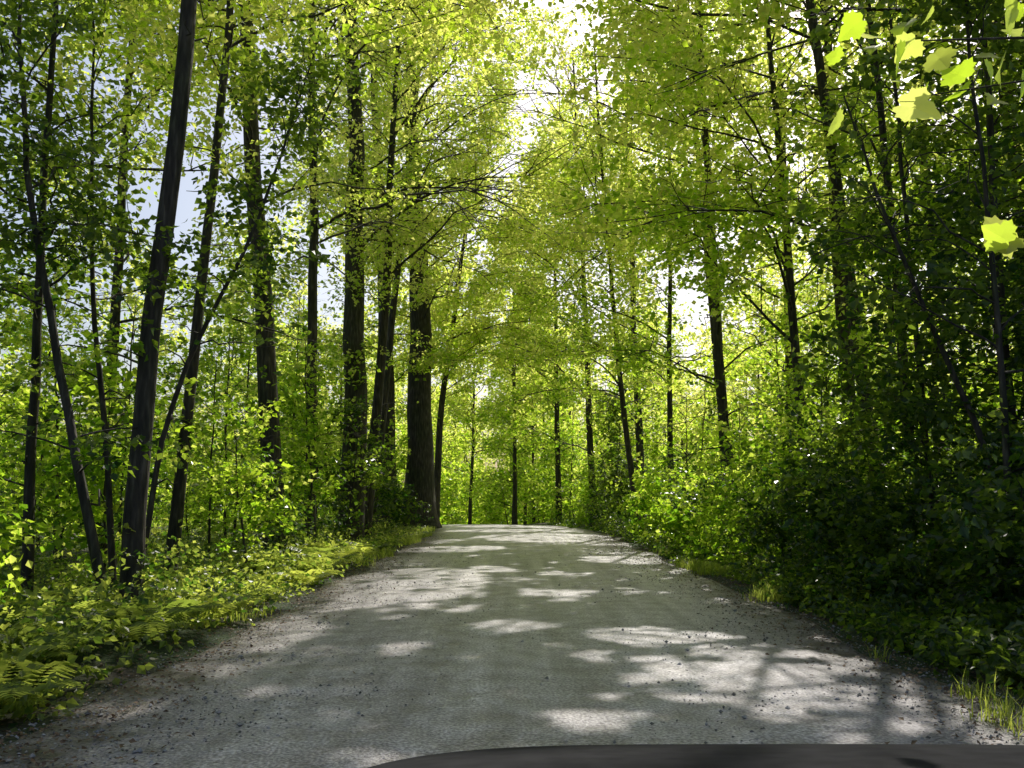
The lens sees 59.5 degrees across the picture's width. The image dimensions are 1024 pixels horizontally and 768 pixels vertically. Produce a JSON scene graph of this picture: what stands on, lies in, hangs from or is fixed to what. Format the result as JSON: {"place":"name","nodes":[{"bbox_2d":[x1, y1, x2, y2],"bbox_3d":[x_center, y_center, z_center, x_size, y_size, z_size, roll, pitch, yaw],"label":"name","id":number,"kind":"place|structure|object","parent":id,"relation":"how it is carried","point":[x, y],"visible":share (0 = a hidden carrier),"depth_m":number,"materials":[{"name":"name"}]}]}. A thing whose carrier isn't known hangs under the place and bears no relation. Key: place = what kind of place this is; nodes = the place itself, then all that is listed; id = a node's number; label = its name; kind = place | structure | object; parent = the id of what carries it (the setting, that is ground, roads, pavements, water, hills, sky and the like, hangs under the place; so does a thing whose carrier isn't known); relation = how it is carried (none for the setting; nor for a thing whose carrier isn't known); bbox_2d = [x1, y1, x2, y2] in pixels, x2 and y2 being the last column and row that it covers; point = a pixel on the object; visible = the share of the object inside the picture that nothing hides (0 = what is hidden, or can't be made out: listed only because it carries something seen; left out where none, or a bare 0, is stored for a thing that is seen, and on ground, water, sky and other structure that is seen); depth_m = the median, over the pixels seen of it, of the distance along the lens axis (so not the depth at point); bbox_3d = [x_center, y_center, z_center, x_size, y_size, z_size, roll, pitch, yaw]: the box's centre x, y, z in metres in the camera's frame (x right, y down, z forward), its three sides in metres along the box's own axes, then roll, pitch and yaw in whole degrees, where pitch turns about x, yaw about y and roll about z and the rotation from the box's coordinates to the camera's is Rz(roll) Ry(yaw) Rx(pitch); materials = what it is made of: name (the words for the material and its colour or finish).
{"place":"outdoors","nodes":[
{"label":"outdoors","id":0,"kind":"place"},
{"bbox_2d":[0,524,1023,767],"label":"gravel road","id":1,"kind":"structure","parent":0,"point":[478,669],"depth_m":7.20,"materials":[{"name":"grey gravel"}]},
{"bbox_2d":[368,744,1023,767],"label":"car","id":2,"kind":"object","parent":1,"relation":"on","point":[794,756],"visible":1,"depth_m":1.68,"materials":[{"name":"paint"}]},
{"bbox_2d":[0,511,1023,746],"bbox_3d":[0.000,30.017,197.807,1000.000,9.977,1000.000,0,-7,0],"label":"ground","id":3,"kind":"structure","parent":0,"point":[107,657],"depth_m":8.50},
{"bbox_2d":[0,513,50,594],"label":"maple sapling","id":4,"kind":"object","parent":3,"relation":"on","point":[6,534],"visible":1,"depth_m":9.03,"materials":[{"name":"green plant"}]},
{"bbox_2d":[0,468,87,599],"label":"maple sapling","id":5,"kind":"object","parent":3,"relation":"on","point":[11,559],"visible":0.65,"depth_m":10.42,"materials":[{"name":"green plant"}]},
{"bbox_2d":[0,234,91,521],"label":"maple sapling","id":6,"kind":"object","parent":3,"relation":"on","point":[4,328],"visible":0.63,"depth_m":13.76,"materials":[{"name":"green plant"}]},
{"bbox_2d":[0,236,134,546],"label":"maple sapling","id":7,"kind":"object","parent":3,"relation":"on","point":[25,319],"visible":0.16,"depth_m":23.45,"materials":[{"name":"green plant"}]},
{"bbox_2d":[0,65,147,306],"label":"maple tree","id":8,"kind":"object","parent":3,"relation":"on","point":[7,233],"visible":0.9,"depth_m":11.46,"materials":[{"name":"green plant"}]},
{"bbox_2d":[0,0,174,592],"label":"young maple tree","id":9,"kind":"object","parent":3,"relation":"on","point":[29,462],"visible":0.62,"depth_m":12.90,"materials":[{"name":"green plant"}]},
{"bbox_2d":[0,185,180,562],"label":"maple sapling","id":10,"kind":"object","parent":3,"relation":"on","point":[7,467],"visible":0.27,"depth_m":18.89,"materials":[{"name":"green plant"}]},
{"bbox_2d":[0,0,211,601],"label":"young maple tree","id":11,"kind":"object","parent":3,"relation":"on","point":[29,9],"visible":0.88,"depth_m":11.27,"materials":[{"name":"green plant"}]},
{"bbox_2d":[4,340,210,588],"bbox_3d":[-6.260,1.367,13.634,2.512,4.517,2.752,-7,-10,43],"label":"maple sapling","id":12,"kind":"object","parent":3,"relation":"on","point":[73,514],"visible":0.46,"depth_m":13.38,"materials":[{"name":"green plant"}]},
{"bbox_2d":[0,0,241,591],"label":"young maple tree","id":13,"kind":"object","parent":3,"relation":"on","point":[69,84],"visible":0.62,"depth_m":13.69,"materials":[{"name":"green plant"}]},
{"bbox_2d":[28,253,237,567],"bbox_3d":[-6.920,0.972,16.798,2.572,6.379,3.574,-5,-9,34],"label":"maple sapling","id":14,"kind":"object","parent":3,"relation":"on","point":[197,426],"visible":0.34,"depth_m":16.55,"materials":[{"name":"green plant"}]},
{"bbox_2d":[0,0,326,378],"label":"maple tree","id":15,"kind":"object","parent":3,"relation":"on","point":[125,156],"visible":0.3,"depth_m":17.37,"materials":[{"name":"green plant"}]},
{"bbox_2d":[1,0,345,549],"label":"maple tree","id":16,"kind":"object","parent":3,"relation":"on","point":[129,79],"visible":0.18,"depth_m":22.23,"materials":[{"name":"green plant"}]},
{"bbox_2d":[0,540,392,719],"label":"ferns","id":17,"kind":"object","parent":3,"relation":"on","point":[180,613],"visible":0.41,"depth_m":9.00,"materials":[{"name":"green plant"}]},
{"bbox_2d":[0,509,435,732],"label":"undergrowth","id":18,"kind":"object","parent":3,"relation":"on","point":[103,591],"visible":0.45,"depth_m":10.65,"materials":[{"name":"green plant"}]},
{"bbox_2d":[151,332,296,565],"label":"maple sapling","id":19,"kind":"object","parent":3,"relation":"on","point":[203,369],"visible":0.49,"depth_m":20.57,"materials":[{"name":"green plant"}]},
{"bbox_2d":[159,283,301,537],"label":"maple sapling","id":20,"kind":"object","parent":3,"relation":"on","point":[242,355],"visible":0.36,"depth_m":25.97,"materials":[{"name":"green plant"}]},
{"bbox_2d":[97,13,367,556],"bbox_3d":[-3.679,-1.270,12.519,3.575,9.272,2.531,6,-9,-40],"label":"leaning maple tree","id":21,"kind":"object","parent":3,"relation":"on","point":[292,78],"visible":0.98,"depth_m":12.82,"materials":[{"name":"green plant"}]},
{"bbox_2d":[167,245,318,541],"bbox_3d":[-9.034,0.451,31.217,4.305,10.606,6.666,0,-7,0],"label":"maple sapling","id":22,"kind":"object","parent":3,"relation":"on","point":[237,388],"visible":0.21,"depth_m":30.92,"materials":[{"name":"green plant"}]},
{"bbox_2d":[186,381,322,562],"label":"maple sapling","id":23,"kind":"object","parent":3,"relation":"on","point":[244,470],"visible":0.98,"depth_m":17.42,"materials":[{"name":"green plant"}]},
{"bbox_2d":[100,0,426,553],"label":"maple tree","id":24,"kind":"object","parent":3,"relation":"on","point":[265,355],"visible":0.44,"depth_m":22.08,"materials":[{"name":"green plant"}]},
{"bbox_2d":[202,442,346,552],"bbox_3d":[-5.380,2.845,20.416,2.560,2.961,2.834,-4,-8,30],"label":"bush","id":25,"kind":"object","parent":3,"relation":"on","point":[285,480],"visible":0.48,"depth_m":20.08,"materials":[{"name":"green plant"}]},
{"bbox_2d":[49,0,513,598],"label":"maple tree","id":26,"kind":"object","parent":3,"relation":"on","point":[137,482],"visible":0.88,"depth_m":11.91,"materials":[{"name":"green plant"}]},
{"bbox_2d":[222,254,366,535],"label":"maple sapling","id":27,"kind":"object","parent":3,"relation":"on","point":[294,414],"visible":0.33,"depth_m":28.83,"materials":[{"name":"green plant"}]},
{"bbox_2d":[245,330,366,538],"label":"maple sapling","id":28,"kind":"object","parent":3,"relation":"on","point":[315,431],"visible":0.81,"depth_m":23.88,"materials":[{"name":"green plant"}]},
{"bbox_2d":[279,331,344,517],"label":"maple sapling","id":29,"kind":"object","parent":3,"relation":"on","point":[302,459],"visible":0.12,"depth_m":33.14,"materials":[{"name":"green plant"}]},
{"bbox_2d":[97,0,529,578],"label":"maple tree","id":30,"kind":"object","parent":3,"relation":"on","point":[179,488],"visible":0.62,"depth_m":17.62,"materials":[{"name":"green plant"}]},
{"bbox_2d":[297,394,398,543],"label":"maple sapling","id":31,"kind":"object","parent":3,"relation":"on","point":[344,504],"visible":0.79,"depth_m":27.86,"materials":[{"name":"green plant"}]},
{"bbox_2d":[236,2,515,530],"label":"oak tree","id":32,"kind":"object","parent":3,"relation":"on","point":[390,438],"visible":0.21,"depth_m":41.30,"materials":[{"name":"green plant"}]},
{"bbox_2d":[367,428,407,535],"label":"maple sapling","id":33,"kind":"object","parent":3,"relation":"on","point":[388,492],"visible":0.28,"depth_m":33.76,"materials":[{"name":"green plant"}]},
{"bbox_2d":[209,0,570,541],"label":"maple tree","id":34,"kind":"object","parent":3,"relation":"on","point":[312,317],"visible":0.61,"depth_m":26.57,"materials":[{"name":"green plant"}]},
{"bbox_2d":[379,480,433,531],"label":"maple sapling","id":35,"kind":"object","parent":3,"relation":"on","point":[403,515],"visible":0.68,"depth_m":37.78,"materials":[{"name":"green plant"}]},
{"bbox_2d":[211,0,617,540],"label":"oak tree","id":36,"kind":"object","parent":3,"relation":"on","point":[353,327],"visible":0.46,"depth_m":30.80,"materials":[{"name":"green plant"}]},
{"bbox_2d":[280,0,555,537],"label":"maple tree","id":37,"kind":"object","parent":3,"relation":"on","point":[381,338],"visible":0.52,"depth_m":31.58,"materials":[{"name":"green plant"}]},
{"bbox_2d":[329,0,560,528],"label":"oak tree","id":38,"kind":"object","parent":3,"relation":"on","point":[420,462],"visible":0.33,"depth_m":41.60,"materials":[{"name":"green plant"}]},
{"bbox_2d":[308,0,617,536],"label":"maple tree","id":39,"kind":"object","parent":3,"relation":"on","point":[493,80],"visible":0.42,"depth_m":37.27,"materials":[{"name":"green plant"}]},
{"bbox_2d":[374,136,570,519],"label":"young maple tree","id":40,"kind":"object","parent":3,"relation":"on","point":[447,375],"visible":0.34,"depth_m":46.13,"materials":[{"name":"green plant"}]},
{"bbox_2d":[431,262,538,523],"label":"maple tree","id":41,"kind":"object","parent":3,"relation":"on","point":[458,414],"visible":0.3,"depth_m":63.54,"materials":[{"name":"green plant"}]},
{"bbox_2d":[394,149,611,524],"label":"maple tree","id":42,"kind":"object","parent":3,"relation":"on","point":[500,364],"visible":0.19,"depth_m":50.00,"materials":[{"name":"green plant"}]},
{"bbox_2d":[435,215,580,524],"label":"maple tree","id":43,"kind":"object","parent":3,"relation":"on","point":[490,407],"visible":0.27,"depth_m":56.05,"materials":[{"name":"green plant"}]},
{"bbox_2d":[0,85,1022,569],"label":"distant trees","id":44,"kind":"object","parent":3,"relation":"on","point":[492,503],"visible":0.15,"depth_m":58.59,"materials":[{"name":"green plant"}]},
{"bbox_2d":[0,535,1023,767],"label":"fallen leaves","id":45,"kind":"object","parent":3,"relation":"on","point":[132,740],"visible":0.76,"depth_m":7.68,"materials":[{"name":"brown plant"}]},
{"bbox_2d":[391,0,647,526],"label":"maple tree","id":46,"kind":"object","parent":3,"relation":"on","point":[588,429],"visible":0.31,"depth_m":45.60,"materials":[{"name":"green plant"}]},
{"bbox_2d":[451,273,598,522],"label":"maple tree","id":47,"kind":"object","parent":3,"relation":"on","point":[478,437],"visible":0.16,"depth_m":64.25,"materials":[{"name":"green plant"}]},
{"bbox_2d":[521,392,603,518],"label":"beech sapling","id":48,"kind":"object","parent":3,"relation":"on","point":[565,495],"visible":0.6,"depth_m":49.92,"materials":[{"name":"green plant"}]},
{"bbox_2d":[564,451,610,529],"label":"beech sapling","id":49,"kind":"object","parent":3,"relation":"on","point":[586,496],"visible":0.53,"depth_m":43.80,"materials":[{"name":"green plant"}]},
{"bbox_2d":[488,0,699,516],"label":"maple tree","id":50,"kind":"object","parent":3,"relation":"on","point":[553,244],"visible":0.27,"depth_m":38.92,"materials":[{"name":"green plant"}]},
{"bbox_2d":[483,14,710,531],"bbox_3d":[3.072,-3.913,33.486,8.245,19.968,7.696,0,-7,0],"label":"beech tree","id":51,"kind":"object","parent":3,"relation":"on","point":[570,353],"visible":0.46,"depth_m":32.62,"materials":[{"name":"green plant"}]},
{"bbox_2d":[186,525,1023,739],"bbox_3d":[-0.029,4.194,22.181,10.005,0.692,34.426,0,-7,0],"label":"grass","id":52,"kind":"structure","parent":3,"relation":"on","point":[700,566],"depth_m":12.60,"materials":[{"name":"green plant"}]},
{"bbox_2d":[413,0,811,491],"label":"maple tree","id":53,"kind":"object","parent":3,"relation":"on","point":[551,38],"visible":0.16,"depth_m":27.68,"materials":[{"name":"green plant"}]},
{"bbox_2d":[313,0,920,556],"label":"maple tree","id":54,"kind":"object","parent":3,"relation":"on","point":[743,118],"visible":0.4,"depth_m":18.18,"materials":[{"name":"green plant"}]},
{"bbox_2d":[583,381,655,530],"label":"beech sapling","id":55,"kind":"object","parent":3,"relation":"on","point":[611,438],"visible":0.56,"depth_m":40.54,"materials":[{"name":"green plant"}]},
{"bbox_2d":[597,453,657,529],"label":"hobblebush shrub","id":56,"kind":"object","parent":3,"relation":"on","point":[614,500],"visible":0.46,"depth_m":36.62,"materials":[{"name":"green plant"}]},
{"bbox_2d":[498,41,775,502],"bbox_3d":[3.837,-3.386,30.413,10.501,17.770,6.731,4,-8,-28],"label":"beech tree","id":57,"kind":"object","parent":3,"relation":"on","point":[630,171],"visible":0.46,"depth_m":29.82,"materials":[{"name":"green plant"}]},
{"bbox_2d":[604,358,688,529],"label":"beech sapling","id":58,"kind":"object","parent":3,"relation":"on","point":[605,465],"visible":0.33,"depth_m":34.58,"materials":[{"name":"green plant"}]},
{"bbox_2d":[616,465,677,538],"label":"hobblebush shrub","id":59,"kind":"object","parent":3,"relation":"on","point":[643,508],"visible":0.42,"depth_m":30.12,"materials":[{"name":"green plant"}]},
{"bbox_2d":[501,0,837,545],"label":"maple tree","id":60,"kind":"object","parent":3,"relation":"on","point":[719,367],"visible":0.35,"depth_m":24.33,"materials":[{"name":"green plant"}]},
{"bbox_2d":[642,480,717,554],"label":"hobblebush shrub","id":61,"kind":"object","parent":3,"relation":"on","point":[670,514],"visible":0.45,"depth_m":23.22,"materials":[{"name":"green plant"}]},
{"bbox_2d":[631,381,745,538],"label":"beech sapling","id":62,"kind":"object","parent":3,"relation":"on","point":[647,484],"visible":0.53,"depth_m":26.69,"materials":[{"name":"green plant"}]},
{"bbox_2d":[646,360,769,514],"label":"beech sapling","id":63,"kind":"object","parent":3,"relation":"on","point":[702,452],"visible":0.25,"depth_m":29.46,"materials":[{"name":"green plant"}]},
{"bbox_2d":[531,0,902,548],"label":"beech tree","id":64,"kind":"object","parent":3,"relation":"on","point":[788,281],"visible":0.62,"depth_m":18.23,"materials":[{"name":"green plant"}]},
{"bbox_2d":[666,466,776,558],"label":"hobblebush shrub","id":65,"kind":"object","parent":3,"relation":"on","point":[687,548],"visible":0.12,"depth_m":20.80,"materials":[{"name":"green plant"}]},
{"bbox_2d":[654,369,797,551],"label":"beech sapling","id":66,"kind":"object","parent":3,"relation":"on","point":[702,481],"visible":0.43,"depth_m":21.45,"materials":[{"name":"green plant"}]},
{"bbox_2d":[681,457,805,565],"bbox_3d":[4.778,2.805,18.454,2.416,2.713,2.799,5,-9,-34],"label":"hobblebush shrub","id":67,"kind":"object","parent":3,"relation":"on","point":[714,542],"visible":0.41,"depth_m":18.53,"materials":[{"name":"green plant"}]},
{"bbox_2d":[691,414,837,562],"bbox_3d":[5.146,2.365,17.765,3.147,3.708,2.855,0,-7,0],"label":"hobblebush shrub","id":68,"kind":"object","parent":3,"relation":"on","point":[738,484],"visible":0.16,"depth_m":18.06,"materials":[{"name":"green plant"}]},
{"bbox_2d":[678,280,863,498],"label":"beech sapling","id":69,"kind":"object","parent":3,"relation":"on","point":[769,367],"visible":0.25,"depth_m":25.51,"materials":[{"name":"green plant"}]},
{"bbox_2d":[535,445,1023,698],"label":"undergrowth","id":70,"kind":"object","parent":3,"relation":"on","point":[953,644],"visible":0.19,"depth_m":10.30,"materials":[{"name":"green plant"}]},
{"bbox_2d":[719,469,841,579],"bbox_3d":[4.866,2.598,15.854,2.253,2.419,2.079,7,-10,-44],"label":"hobblebush shrub","id":71,"kind":"object","parent":3,"relation":"on","point":[761,522],"visible":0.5,"depth_m":16.09,"materials":[{"name":"green plant"}]},
{"bbox_2d":[588,0,977,485],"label":"maple tree","id":72,"kind":"object","parent":3,"relation":"on","point":[838,300],"visible":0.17,"depth_m":21.91,"materials":[{"name":"green plant"}]},
{"bbox_2d":[553,0,1023,159],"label":"maple tree","id":73,"kind":"object","parent":3,"relation":"on","point":[689,61],"visible":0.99,"depth_m":15.45,"materials":[{"name":"green plant"}]},
{"bbox_2d":[565,0,1022,572],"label":"beech tree","id":74,"kind":"object","parent":3,"relation":"on","point":[839,132],"visible":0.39,"depth_m":15.51,"materials":[{"name":"green plant"}]},
{"bbox_2d":[620,1,986,476],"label":"maple tree","id":75,"kind":"object","parent":3,"relation":"on","point":[786,358],"visible":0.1,"depth_m":29.32,"materials":[{"name":"green plant"}]},
{"bbox_2d":[716,333,904,538],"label":"beech sapling","id":76,"kind":"object","parent":3,"relation":"on","point":[832,412],"visible":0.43,"depth_m":16.73,"materials":[{"name":"green plant"}]},
{"bbox_2d":[743,434,883,584],"bbox_3d":[4.837,2.173,14.606,2.221,2.694,2.883,0,-7,0],"label":"hobblebush shrub","id":77,"kind":"object","parent":3,"relation":"on","point":[788,496],"visible":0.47,"depth_m":14.26,"materials":[{"name":"green plant"}]},
{"bbox_2d":[747,261,896,499],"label":"beech sapling","id":78,"kind":"object","parent":3,"relation":"on","point":[771,298],"visible":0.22,"depth_m":19.34,"materials":[{"name":"green plant"}]},
{"bbox_2d":[647,535,1023,688],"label":"ferns","id":79,"kind":"object","parent":3,"relation":"on","point":[1010,672],"visible":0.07,"depth_m":11.37,"materials":[{"name":"green plant"}]},
{"bbox_2d":[741,387,948,576],"bbox_3d":[5.373,1.706,14.133,3.002,3.477,2.834,0,-7,0],"label":"hobblebush shrub","id":80,"kind":"object","parent":3,"relation":"on","point":[841,433],"visible":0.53,"depth_m":14.17,"materials":[{"name":"green plant"}]},
{"bbox_2d":[780,455,957,606],"bbox_3d":[4.856,2.144,12.052,2.183,2.353,2.560,5,-9,-37],"label":"hobblebush shrub","id":81,"kind":"object","parent":3,"relation":"on","point":[848,501],"visible":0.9,"depth_m":11.98,"materials":[{"name":"green plant"}]},
{"bbox_2d":[743,0,1023,411],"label":"maple tree","id":82,"kind":"object","parent":3,"relation":"on","point":[845,144],"visible":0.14,"depth_m":17.65,"materials":[{"name":"green plant"}]},
{"bbox_2d":[783,8,1002,477],"bbox_3d":[4.733,-0.831,11.408,3.382,7.592,2.701,7,-10,-44],"label":"leaning maple tree","id":83,"kind":"object","parent":3,"relation":"on","point":[926,317],"visible":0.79,"depth_m":11.51,"materials":[{"name":"green plant"}]},
{"bbox_2d":[771,0,1023,582],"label":"young beech tree","id":84,"kind":"object","parent":3,"relation":"on","point":[898,152],"visible":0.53,"depth_m":13.88,"materials":[{"name":"green plant"}]},
{"bbox_2d":[779,0,1023,616],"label":"young beech tree","id":85,"kind":"object","parent":3,"relation":"on","point":[944,16],"visible":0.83,"depth_m":10.99,"materials":[{"name":"green plant"}]},
{"bbox_2d":[780,0,1023,478],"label":"young beech tree","id":86,"kind":"object","parent":3,"relation":"on","point":[966,207],"visible":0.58,"depth_m":12.22,"materials":[{"name":"green plant"}]},
{"bbox_2d":[791,3,1023,489],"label":"maple tree","id":87,"kind":"object","parent":3,"relation":"on","point":[862,277],"visible":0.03,"depth_m":23.60,"materials":[{"name":"green plant"}]},
{"bbox_2d":[821,321,994,558],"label":"beech sapling","id":88,"kind":"object","parent":3,"relation":"on","point":[936,378],"visible":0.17,"depth_m":13.51,"materials":[{"name":"green plant"}]},
{"bbox_2d":[811,0,1023,477],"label":"young beech tree","id":89,"kind":"object","parent":3,"relation":"on","point":[1016,220],"visible":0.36,"depth_m":13.22,"materials":[{"name":"green plant"}]},
{"bbox_2d":[838,377,1001,594],"bbox_3d":[5.825,1.483,12.105,2.502,3.306,2.591,0,-7,0],"label":"hobblebush shrub","id":90,"kind":"object","parent":3,"relation":"on","point":[883,410],"visible":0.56,"depth_m":12.27,"materials":[{"name":"green plant"}]},
{"bbox_2d":[825,0,1023,258],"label":"maple tree","id":91,"kind":"object","parent":3,"relation":"on","point":[1000,236],"visible":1,"depth_m":3.20,"materials":[{"name":"green plant"}]},
{"bbox_2d":[832,253,1020,510],"bbox_3d":[8.540,0.386,18.143,4.526,6.557,3.998,0,-7,0],"label":"beech sapling","id":92,"kind":"object","parent":3,"relation":"on","point":[942,393],"visible":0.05,"depth_m":17.98,"materials":[{"name":"green plant"}]},
{"bbox_2d":[833,263,1023,553],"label":"beech sapling","id":93,"kind":"object","parent":3,"relation":"on","point":[1014,364],"visible":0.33,"depth_m":11.55,"materials":[{"name":"green plant"}]},
{"bbox_2d":[865,470,1023,629],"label":"hobblebush shrub","id":94,"kind":"object","parent":3,"relation":"on","point":[932,604],"visible":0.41,"depth_m":9.96,"materials":[{"name":"green plant"}]},
{"bbox_2d":[921,427,1023,640],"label":"hobblebush shrub","id":95,"kind":"object","parent":3,"relation":"on","point":[998,497],"visible":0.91,"depth_m":8.65,"materials":[{"name":"green plant"}]},
{"bbox_2d":[921,13,1023,467],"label":"young beech tree","id":96,"kind":"object","parent":3,"relation":"on","point":[1001,263],"visible":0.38,"depth_m":12.08,"materials":[{"name":"green plant"}]},
{"bbox_2d":[924,21,1023,450],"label":"young beech tree","id":97,"kind":"object","parent":3,"relation":"on","point":[943,366],"visible":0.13,"depth_m":14.35,"materials":[{"name":"green plant"}]},
{"bbox_2d":[925,396,1023,614],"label":"hobblebush shrub","id":98,"kind":"object","parent":3,"relation":"on","point":[978,451],"visible":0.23,"depth_m":10.32,"materials":[{"name":"green plant"}]},
{"bbox_2d":[0,0,1023,508],"label":"sky","id":99,"kind":"structure","parent":0,"point":[186,199],"materials":[{"name":"white"}]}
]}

